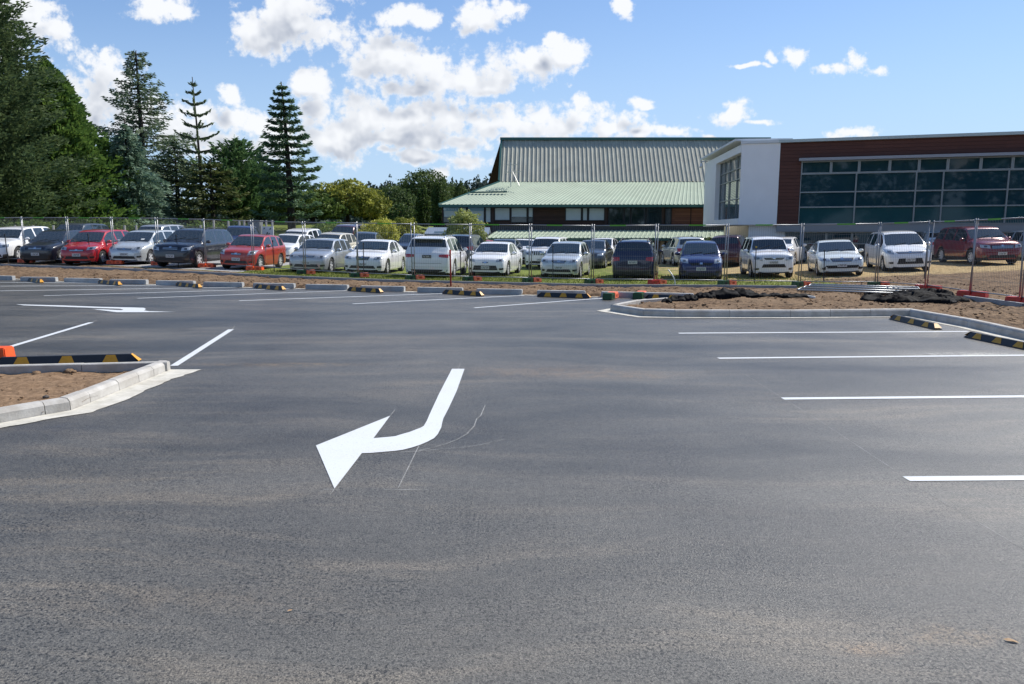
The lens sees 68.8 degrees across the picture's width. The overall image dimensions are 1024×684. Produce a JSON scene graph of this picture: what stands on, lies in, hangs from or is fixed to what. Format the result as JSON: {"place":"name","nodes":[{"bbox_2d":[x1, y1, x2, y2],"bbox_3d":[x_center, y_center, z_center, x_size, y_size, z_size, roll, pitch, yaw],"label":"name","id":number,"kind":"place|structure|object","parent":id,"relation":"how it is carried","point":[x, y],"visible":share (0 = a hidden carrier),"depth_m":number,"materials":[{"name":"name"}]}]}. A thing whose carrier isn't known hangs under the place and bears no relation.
{"place":"outdoors","nodes":[
{"label":"outdoors","id":0,"kind":"place"},
{"bbox_2d":[0,279,1023,683],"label":"parking lot","id":1,"kind":"structure","parent":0,"point":[386,487],"depth_m":4.97,"materials":[{"name":"asphalt"}]},
{"bbox_2d":[0,370,131,406],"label":"planter soil","id":2,"kind":"structure","parent":1,"relation":"on","point":[19,385],"depth_m":8.47,"materials":[{"name":"soil"}]},
{"bbox_2d":[0,353,141,364],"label":"wheel stop","id":3,"kind":"object","parent":1,"relation":"on","point":[100,358],"visible":0.8,"depth_m":9.89,"materials":[{"name":"black rubber"}]},
{"bbox_2d":[0,360,165,422],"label":"planter kerb","id":4,"kind":"structure","parent":1,"relation":"on","point":[71,401],"depth_m":7.58,"materials":[{"name":"concrete"}]},
{"bbox_2d":[0,361,169,374],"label":"planter kerb","id":5,"kind":"structure","parent":1,"relation":"on","point":[106,367],"depth_m":9.28,"materials":[{"name":"concrete"}]},
{"bbox_2d":[0,369,200,427],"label":"concrete channel","id":6,"kind":"object","parent":1,"relation":"on","point":[126,393],"visible":1,"depth_m":7.94,"materials":[{"name":"concrete"}]},
{"bbox_2d":[598,308,1023,340],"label":"concrete channel","id":7,"kind":"object","parent":1,"relation":"on","point":[964,327],"visible":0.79,"depth_m":15.31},
{"bbox_2d":[610,298,1023,339],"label":"island kerb","id":8,"kind":"structure","parent":1,"relation":"on","point":[996,328],"depth_m":15.42,"materials":[{"name":"concrete"}]},
{"bbox_2d":[889,314,941,329],"bbox_3d":[7.653,-0.394,14.237,0.150,0.103,1.650,0,8,0],"label":"wheel stop","id":9,"kind":"object","parent":1,"relation":"on","point":[918,322],"visible":1,"depth_m":14.09,"materials":[{"name":"black rubber"}]},
{"bbox_2d":[964,332,1023,349],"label":"wheel stop","id":10,"kind":"object","parent":1,"relation":"on","point":[997,340],"visible":1,"depth_m":11.77,"materials":[{"name":"black rubber"}]},
{"bbox_2d":[0,220,1023,328],"bbox_3d":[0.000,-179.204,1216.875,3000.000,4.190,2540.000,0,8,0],"label":"ground","id":11,"kind":"structure","parent":0,"point":[1004,317],"depth_m":26.59,"materials":[{"name":"brown soil"}]},
{"bbox_2d":[0,226,50,261],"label":"parked car","id":12,"kind":"object","parent":11,"relation":"on","point":[3,252],"visible":0.56,"depth_m":35.83,"materials":[{"name":"white paint"}]},
{"bbox_2d":[20,229,82,262],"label":"parked car","id":13,"kind":"object","parent":11,"relation":"on","point":[32,250],"visible":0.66,"depth_m":34.55,"materials":[{"name":"black paint"}]},
{"bbox_2d":[0,0,106,225],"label":"redwood tree","id":14,"kind":"object","parent":11,"relation":"on","point":[21,118],"visible":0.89,"depth_m":50.34,"materials":[{"name":"green plant"}]},
{"bbox_2d":[0,58,162,227],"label":"cypress tree","id":15,"kind":"object","parent":11,"relation":"on","point":[82,133],"visible":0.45,"depth_m":55.29,"materials":[{"name":"green plant"}]},
{"bbox_2d":[61,229,128,264],"bbox_3d":[-19.449,-4.520,35.237,2.062,1.559,3.986,0,10,-1],"label":"parked car","id":16,"kind":"object","parent":11,"relation":"on","point":[75,249],"visible":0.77,"depth_m":33.92,"materials":[{"name":"red paint"}]},
{"bbox_2d":[86,119,188,226],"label":"cedar tree","id":17,"kind":"object","parent":11,"relation":"on","point":[125,139],"visible":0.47,"depth_m":58.12,"materials":[{"name":"green plant"}]},
{"bbox_2d":[109,229,173,263],"bbox_3d":[-17.435,-4.618,35.929,2.080,1.549,4.536,1,9,2],"label":"parked car","id":18,"kind":"object","parent":11,"relation":"on","point":[119,252],"visible":0.58,"depth_m":34.31,"materials":[{"name":"silver metal"}]},
{"bbox_2d":[90,50,209,204],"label":"pine tree","id":19,"kind":"object","parent":11,"relation":"on","point":[139,107],"visible":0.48,"depth_m":67.17,"materials":[{"name":"green plant"}]},
{"bbox_2d":[138,140,221,222],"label":"pine tree","id":20,"kind":"object","parent":11,"relation":"on","point":[170,170],"visible":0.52,"depth_m":65.99,"materials":[{"name":"green plant"}]},
{"bbox_2d":[153,227,233,267],"bbox_3d":[-14.458,-4.385,34.244,2.204,1.740,4.676,2,9,4],"label":"parked car","id":21,"kind":"object","parent":11,"relation":"on","point":[171,250],"visible":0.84,"depth_m":32.93,"materials":[{"name":"black paint"}]},
{"bbox_2d":[170,77,226,223],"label":"norfolk pine","id":22,"kind":"object","parent":11,"relation":"on","point":[198,126],"visible":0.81,"depth_m":63.79,"materials":[{"name":"green plant"}]},
{"bbox_2d":[171,159,252,225],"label":"conifer tree","id":23,"kind":"object","parent":11,"relation":"on","point":[212,212],"visible":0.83,"depth_m":61.27,"materials":[{"name":"green plant"}]},
{"bbox_2d":[188,135,283,222],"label":"macrocarpa tree","id":24,"kind":"object","parent":11,"relation":"on","point":[235,151],"visible":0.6,"depth_m":65.39,"materials":[{"name":"green plant"}]},
{"bbox_2d":[220,234,285,267],"bbox_3d":[-11.662,-4.112,33.832,2.055,1.518,3.740,3,8,5],"label":"parked car","id":25,"kind":"object","parent":11,"relation":"on","point":[229,258],"visible":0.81,"depth_m":32.92,"materials":[{"name":"red paint"}]},
{"bbox_2d":[246,266,263,269],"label":"ballast block","id":26,"kind":"object","parent":11,"relation":"on","point":[254,268],"depth_m":31.70,"materials":[{"name":"orange plastic"}]},
{"bbox_2d":[202,218,252,265],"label":"fence","id":27,"kind":"object","parent":26,"relation":"on","point":[203,219],"visible":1,"depth_m":32.03,"materials":[{"name":"grey"}]},
{"bbox_2d":[249,82,322,229],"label":"layered conifer","id":28,"kind":"object","parent":11,"relation":"on","point":[285,144],"visible":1,"depth_m":59.90,"materials":[{"name":"green plant"}]},
{"bbox_2d":[278,233,313,258],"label":"parked car","id":29,"kind":"object","parent":11,"relation":"on","point":[296,237],"visible":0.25,"depth_m":40.92,"materials":[{"name":"white paint"}]},
{"bbox_2d":[296,270,315,273],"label":"ballast block","id":30,"kind":"object","parent":11,"relation":"on","point":[304,272],"depth_m":30.14,"materials":[{"name":"green plastic"}]},
{"bbox_2d":[251,220,304,269],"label":"fence","id":31,"kind":"object","parent":30,"relation":"on","point":[289,230],"visible":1,"depth_m":30.87,"materials":[{"name":"grey"}]},
{"bbox_2d":[301,221,357,272],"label":"fence","id":32,"kind":"object","parent":30,"relation":"on","point":[304,222],"visible":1,"depth_m":29.46,"materials":[{"name":"grey"}]},
{"bbox_2d":[267,190,353,221],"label":"broadleaf tree","id":33,"kind":"object","parent":11,"relation":"on","point":[326,200],"visible":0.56,"depth_m":67.83,"materials":[{"name":"green plant"}]},
{"bbox_2d":[289,238,351,272],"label":"parked car","id":34,"kind":"object","parent":11,"relation":"on","point":[327,246],"visible":0.76,"depth_m":32.34,"materials":[{"name":"silver metal"}]},
{"bbox_2d":[174,173,490,225],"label":"distant wood","id":35,"kind":"object","parent":11,"relation":"on","point":[477,185],"visible":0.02,"depth_m":365.27,"materials":[{"name":"green plant"}]},
{"bbox_2d":[314,178,399,221],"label":"broadleaf tree","id":36,"kind":"object","parent":11,"relation":"on","point":[364,201],"visible":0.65,"depth_m":69.67,"materials":[{"name":"green plant"}]},
{"bbox_2d":[344,239,405,273],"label":"parked car","id":37,"kind":"object","parent":11,"relation":"on","point":[372,254],"visible":0.89,"depth_m":32.40,"materials":[{"name":"white paint"}]},
{"bbox_2d":[358,216,400,240],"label":"garden shrub","id":38,"kind":"object","parent":11,"relation":"on","point":[378,227],"visible":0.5,"depth_m":51.00,"materials":[{"name":"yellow plant"}]},
{"bbox_2d":[356,184,416,221],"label":"broadleaf tree","id":39,"kind":"object","parent":11,"relation":"on","point":[404,199],"visible":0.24,"depth_m":75.76,"materials":[{"name":"green plant"}]},
{"bbox_2d":[0,264,796,287],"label":"edging","id":40,"kind":"object","parent":11,"relation":"on","point":[463,282],"visible":0.65,"depth_m":26.14,"materials":[{"name":"concrete"}]},
{"bbox_2d":[383,202,417,224],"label":"tree","id":41,"kind":"object","parent":11,"relation":"on","point":[393,214],"visible":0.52,"depth_m":66.52,"materials":[{"name":"green plant"}]},
{"bbox_2d":[405,275,424,279],"bbox_3d":[-3.665,-2.441,28.190,0.730,0.167,0.261,-5,10,-30],"label":"ballast block","id":42,"kind":"object","parent":11,"relation":"on","point":[412,277],"depth_m":28.06,"materials":[{"name":"green plastic"}]},
{"bbox_2d":[354,222,412,274],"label":"fence","id":43,"kind":"object","parent":42,"relation":"on","point":[356,223],"visible":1,"depth_m":28.34,"materials":[{"name":"grey"}]},
{"bbox_2d":[411,223,469,276],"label":"fence","id":44,"kind":"object","parent":42,"relation":"on","point":[437,233],"visible":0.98,"depth_m":27.88,"materials":[{"name":"grey"}]},
{"bbox_2d":[390,168,454,209],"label":"broadleaf tree","id":45,"kind":"object","parent":11,"relation":"on","point":[420,179],"visible":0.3,"depth_m":85.14,"materials":[{"name":"green plant"}]},
{"bbox_2d":[414,185,431,226],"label":"columnar tree","id":46,"kind":"object","parent":11,"relation":"on","point":[422,205],"visible":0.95,"depth_m":72.52,"materials":[{"name":"green plant"}]},
{"bbox_2d":[405,234,467,277],"bbox_3d":[-3.183,-3.750,32.259,2.288,1.760,4.886,2,8,5],"label":"parked car","id":47,"kind":"object","parent":11,"relation":"on","point":[435,263],"visible":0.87,"depth_m":30.03,"materials":[{"name":"white paint"}]},
{"bbox_2d":[430,178,446,226],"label":"columnar tree","id":48,"kind":"object","parent":11,"relation":"on","point":[438,194],"visible":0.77,"depth_m":68.53,"materials":[{"name":"green plant"}]},
{"bbox_2d":[440,208,488,241],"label":"garden shrub","id":49,"kind":"object","parent":11,"relation":"on","point":[466,219],"visible":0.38,"depth_m":47.00,"materials":[{"name":"green plant"}]},
{"bbox_2d":[452,234,483,261],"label":"parked car","id":50,"kind":"object","parent":11,"relation":"on","point":[463,240],"visible":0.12,"depth_m":41.06,"materials":[{"name":"grey paint"}]},
{"bbox_2d":[462,276,481,280],"bbox_3d":[-1.479,-2.348,27.719,0.730,0.167,0.261,-5,10,-32],"label":"ballast block","id":51,"kind":"object","parent":11,"relation":"on","point":[469,278],"depth_m":27.64,"materials":[{"name":"green plastic"}]},
{"bbox_2d":[468,223,529,277],"bbox_3d":[-0.473,-3.309,27.415,2.279,2.072,0.072,2,9,10],"label":"fence","id":52,"kind":"object","parent":51,"relation":"on","point":[501,247],"visible":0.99,"depth_m":27.39,"materials":[{"name":"grey"}]},
{"bbox_2d":[468,242,521,275],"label":"parked car","id":53,"kind":"object","parent":11,"relation":"on","point":[511,256],"visible":0.84,"depth_m":32.27,"materials":[{"name":"white paint"}]},
{"bbox_2d":[17,273,1023,324],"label":"soil clods","id":54,"kind":"object","parent":11,"relation":"on","point":[860,304],"visible":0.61,"depth_m":22.36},
{"bbox_2d":[522,278,541,282],"bbox_3d":[0.725,-2.267,27.324,0.730,0.167,0.261,-5,10,-33],"label":"ballast block","id":55,"kind":"object","parent":11,"relation":"on","point":[529,280],"depth_m":27.19,"materials":[{"name":"green plastic"}]},
{"bbox_2d":[529,224,592,278],"bbox_3d":[1.743,-3.231,27.041,2.298,2.073,0.071,1,9,9],"label":"fence","id":56,"kind":"object","parent":55,"relation":"on","point":[533,234],"visible":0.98,"depth_m":27.01,"materials":[{"name":"grey"}]},
{"bbox_2d":[525,236,568,268],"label":"parked car","id":57,"kind":"object","parent":11,"relation":"on","point":[540,245],"visible":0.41,"depth_m":38.89,"materials":[{"name":"white paint"}]},
{"bbox_2d":[540,241,590,277],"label":"parked car","id":58,"kind":"object","parent":11,"relation":"on","point":[579,266],"visible":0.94,"depth_m":31.25,"materials":[{"name":"silver metal"}]},
{"bbox_2d":[238,269,896,287],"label":"grass tufts","id":59,"kind":"object","parent":11,"relation":"on","point":[402,277],"visible":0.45,"depth_m":29.79,"materials":[{"name":"plant"}]},
{"bbox_2d":[584,278,603,283],"bbox_3d":[2.955,-2.191,26.970,0.730,0.167,0.261,-5,10,-32],"label":"ballast block","id":60,"kind":"object","parent":11,"relation":"on","point":[593,281],"depth_m":26.83,"materials":[{"name":"green plastic"}]},
{"bbox_2d":[591,224,655,279],"bbox_3d":[3.953,-3.162,26.625,2.281,2.060,0.118,2,9,11],"label":"fence","id":61,"kind":"object","parent":60,"relation":"on","point":[623,256],"visible":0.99,"depth_m":26.62,"materials":[{"name":"grey"}]},
{"bbox_2d":[582,240,612,267],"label":"parked car","id":62,"kind":"object","parent":11,"relation":"on","point":[603,249],"visible":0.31,"depth_m":39.91,"materials":[{"name":"grey paint"}]},
{"bbox_2d":[438,137,770,264],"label":"hall building","id":63,"kind":"structure","parent":11,"relation":"on","point":[596,180],"depth_m":63.99,"materials":[{"name":"teal"}]},
{"bbox_2d":[612,238,662,278],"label":"parked car","id":64,"kind":"object","parent":11,"relation":"on","point":[640,250],"visible":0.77,"depth_m":29.70,"materials":[{"name":"blue paint"}]},
{"bbox_2d":[647,279,666,283],"bbox_3d":[5.153,-2.136,26.535,0.730,0.167,0.261,-5,10,-32],"label":"ballast block","id":65,"kind":"object","parent":11,"relation":"on","point":[656,281],"depth_m":26.42,"materials":[{"name":"red plastic"}]},
{"bbox_2d":[656,224,726,280],"bbox_3d":[6.235,-3.106,26.209,2.437,2.051,0.092,2,9,10],"label":"fence","id":66,"kind":"object","parent":65,"relation":"on","point":[658,225],"visible":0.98,"depth_m":26.19,"materials":[{"name":"grey"}]},
{"bbox_2d":[661,236,703,265],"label":"parked car","id":67,"kind":"object","parent":11,"relation":"on","point":[671,247],"visible":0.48,"depth_m":41.78,"materials":[{"name":"silver metal"}]},
{"bbox_2d":[661,291,715,302],"bbox_3d":[4.311,-1.047,18.269,2.128,0.329,0.499,-7,11,-41],"label":"fabric roll","id":68,"kind":"object","parent":11,"relation":"on","point":[696,296],"visible":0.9,"depth_m":18.15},
{"bbox_2d":[675,240,726,279],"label":"parked car","id":69,"kind":"object","parent":11,"relation":"on","point":[688,266],"visible":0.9,"depth_m":29.50,"materials":[{"name":"blue paint"}]},
{"bbox_2d":[717,280,736,284],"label":"ballast block","id":70,"kind":"object","parent":11,"relation":"on","point":[724,282],"depth_m":25.98,"materials":[{"name":"green plastic"}]},
{"bbox_2d":[726,223,801,281],"bbox_3d":[8.576,-3.027,25.658,2.464,2.056,0.115,2,9,16],"label":"fence","id":71,"kind":"object","parent":70,"relation":"on","point":[728,225],"visible":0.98,"depth_m":25.60,"materials":[{"name":"grey"}]},
{"bbox_2d":[711,235,744,262],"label":"parked car","id":72,"kind":"object","parent":11,"relation":"on","point":[733,255],"visible":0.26,"depth_m":39.55,"materials":[{"name":"red paint"}]},
{"bbox_2d":[739,236,793,277],"bbox_3d":[10.889,-3.692,32.156,2.064,1.679,4.036,0,9,9],"label":"parked car","id":73,"kind":"object","parent":11,"relation":"on","point":[747,258],"visible":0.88,"depth_m":30.91,"materials":[{"name":"white paint"}]},
{"bbox_2d":[791,281,810,286],"bbox_3d":[9.841,-1.980,25.444,0.730,0.167,0.261,-5,10,-29],"label":"ballast block","id":74,"kind":"object","parent":11,"relation":"on","point":[800,283],"depth_m":25.32,"materials":[{"name":"green plastic"}]},
{"bbox_2d":[800,222,879,281],"bbox_3d":[10.879,-2.947,24.983,2.416,2.085,0.110,3,9,19],"label":"fence","id":75,"kind":"object","parent":74,"relation":"on","point":[876,254],"visible":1,"depth_m":24.91,"materials":[{"name":"grey"}]},
{"bbox_2d":[807,239,863,275],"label":"parked car","id":76,"kind":"object","parent":11,"relation":"on","point":[829,256],"visible":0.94,"depth_m":30.62,"materials":[{"name":"white paint"}]},
{"bbox_2d":[797,287,891,293],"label":"spare fence","id":77,"kind":"object","parent":11,"relation":"on","point":[832,290],"visible":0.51,"depth_m":22.23,"materials":[{"name":"grey"}]},
{"bbox_2d":[803,285,905,290],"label":"spare fence","id":78,"kind":"object","parent":77,"relation":"on","point":[836,288],"visible":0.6,"depth_m":22.31,"materials":[{"name":"grey"}]},
{"bbox_2d":[808,283,919,289],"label":"spare fence","id":79,"kind":"object","parent":78,"relation":"on","point":[868,286],"visible":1,"depth_m":22.57,"materials":[{"name":"grey"}]},
{"bbox_2d":[699,131,1023,259],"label":"modern building","id":80,"kind":"structure","parent":11,"relation":"on","point":[916,178],"depth_m":42.77,"materials":[{"name":"brown metal"}]},
{"bbox_2d":[718,155,740,219],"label":"side window","id":81,"kind":"structure","parent":80,"relation":"in","point":[730,171],"depth_m":49.28,"materials":[{"name":"grey"}]},
{"bbox_2d":[801,161,830,173],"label":"window","id":82,"kind":"structure","parent":80,"relation":"in","point":[807,167],"depth_m":43.41,"materials":[{"name":"teal"}]},
{"bbox_2d":[798,207,853,223],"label":"window","id":83,"kind":"structure","parent":80,"relation":"in","point":[807,215],"depth_m":43.60,"materials":[{"name":"teal"}]},
{"bbox_2d":[799,192,854,206],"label":"window","id":84,"kind":"structure","parent":80,"relation":"in","point":[807,199],"depth_m":43.46,"materials":[{"name":"teal"}]},
{"bbox_2d":[800,173,856,191],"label":"window","id":85,"kind":"structure","parent":80,"relation":"in","point":[834,182],"depth_m":43.32,"materials":[{"name":"teal"}]},
{"bbox_2d":[831,160,859,173],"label":"window","id":86,"kind":"structure","parent":80,"relation":"in","point":[838,166],"depth_m":42.93,"materials":[{"name":"teal"}]},
{"bbox_2d":[859,159,889,172],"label":"window","id":87,"kind":"structure","parent":80,"relation":"in","point":[876,165],"depth_m":42.46,"materials":[{"name":"teal"}]},
{"bbox_2d":[853,206,913,223],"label":"window","id":88,"kind":"structure","parent":80,"relation":"in","point":[890,214],"depth_m":42.66,"materials":[{"name":"teal"}]},
{"bbox_2d":[854,191,914,206],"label":"window","id":89,"kind":"structure","parent":80,"relation":"in","point":[864,198],"depth_m":42.55,"materials":[{"name":"teal"}]},
{"bbox_2d":[855,172,916,191],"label":"window","id":90,"kind":"structure","parent":80,"relation":"in","point":[880,181],"depth_m":42.39,"materials":[{"name":"blue"}]},
{"bbox_2d":[889,158,919,171],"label":"window","id":91,"kind":"structure","parent":80,"relation":"in","point":[896,165],"depth_m":41.99,"materials":[{"name":"teal"}]},
{"bbox_2d":[913,206,940,223],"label":"window","id":92,"kind":"structure","parent":80,"relation":"in","point":[921,213],"depth_m":41.99,"materials":[{"name":"teal"}]},
{"bbox_2d":[914,190,941,205],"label":"window","id":93,"kind":"structure","parent":80,"relation":"in","point":[931,197],"depth_m":41.86,"materials":[{"name":"teal"}]},
{"bbox_2d":[915,171,943,190],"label":"window","id":94,"kind":"structure","parent":80,"relation":"in","point":[926,180],"depth_m":41.73,"materials":[{"name":"teal"}]},
{"bbox_2d":[919,157,948,171],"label":"window","id":95,"kind":"structure","parent":80,"relation":"in","point":[925,164],"depth_m":41.55,"materials":[{"name":"teal"}]},
{"bbox_2d":[947,157,981,170],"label":"window","id":96,"kind":"structure","parent":80,"relation":"in","point":[954,163],"depth_m":41.09,"materials":[{"name":"teal"}]},
{"bbox_2d":[940,205,1005,223],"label":"window","id":97,"kind":"structure","parent":80,"relation":"in","point":[948,213],"depth_m":41.32,"materials":[{"name":"teal"}]},
{"bbox_2d":[941,189,1007,205],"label":"window","id":98,"kind":"structure","parent":80,"relation":"in","point":[996,197],"depth_m":41.17,"materials":[{"name":"blue"}]},
{"bbox_2d":[943,170,1008,189],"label":"window","id":99,"kind":"structure","parent":80,"relation":"in","point":[972,179],"depth_m":41.03,"materials":[{"name":"blue"}]},
{"bbox_2d":[981,156,1012,169],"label":"window","id":100,"kind":"structure","parent":80,"relation":"in","point":[988,162],"depth_m":40.60,"materials":[{"name":"teal"}]},
{"bbox_2d":[867,281,889,285],"bbox_3d":[12.091,-1.902,24.678,0.730,0.167,0.261,-2,9,-16],"label":"ballast block","id":101,"kind":"object","parent":11,"relation":"on","point":[877,283],"depth_m":24.58,"materials":[{"name":"green plastic"}]},
{"bbox_2d":[877,220,929,284],"bbox_3d":[12.312,-2.783,23.649,0.087,2.081,2.067,-2,9,-16],"label":"fence","id":102,"kind":"object","parent":101,"relation":"on","point":[897,223],"visible":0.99,"depth_m":23.51,"materials":[{"name":"grey"}]},
{"bbox_2d":[865,230,931,270],"bbox_3d":[17.085,-4.099,33.242,2.192,1.669,4.836,0,9,14],"label":"parked car","id":103,"kind":"object","parent":11,"relation":"on","point":[917,251],"visible":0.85,"depth_m":31.85,"materials":[{"name":"white paint"}]},
{"bbox_2d":[860,288,969,303],"bbox_3d":[10.883,-1.260,20.287,2.549,0.307,4.012,4,9,26],"label":"fabric pile","id":104,"kind":"object","parent":11,"relation":"on","point":[933,295],"visible":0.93,"depth_m":19.07,"materials":[{"name":"fabric"}]},
{"bbox_2d":[956,290,988,297],"bbox_3d":[12.514,-1.304,20.327,0.261,0.167,0.730,-6,10,-36],"label":"ballast block","id":105,"kind":"object","parent":11,"relation":"on","point":[969,293],"depth_m":20.22,"materials":[{"name":"red plastic"}]},
{"bbox_2d":[926,218,978,290],"bbox_3d":[12.572,-2.484,21.476,0.110,2.065,2.490,0,8,3],"label":"fence","id":106,"kind":"object","parent":105,"relation":"on","point":[953,221],"visible":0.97,"depth_m":21.43,"materials":[{"name":"grey"}]},
{"bbox_2d":[970,217,1023,296],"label":"fence","id":107,"kind":"object","parent":105,"relation":"on","point":[974,246],"visible":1,"depth_m":19.06,"materials":[{"name":"grey"}]},
{"bbox_2d":[934,226,1021,264],"bbox_3d":[21.484,-4.518,34.672,2.232,1.698,4.716,-1,8,6],"label":"parked car","id":108,"kind":"object","parent":11,"relation":"on","point":[979,240],"visible":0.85,"depth_m":33.64,"materials":[{"name":"red paint"}]},
{"bbox_2d":[0,0,1023,198],"label":"sky","id":109,"kind":"structure","parent":0,"point":[380,88],"materials":[{"name":"blue"}]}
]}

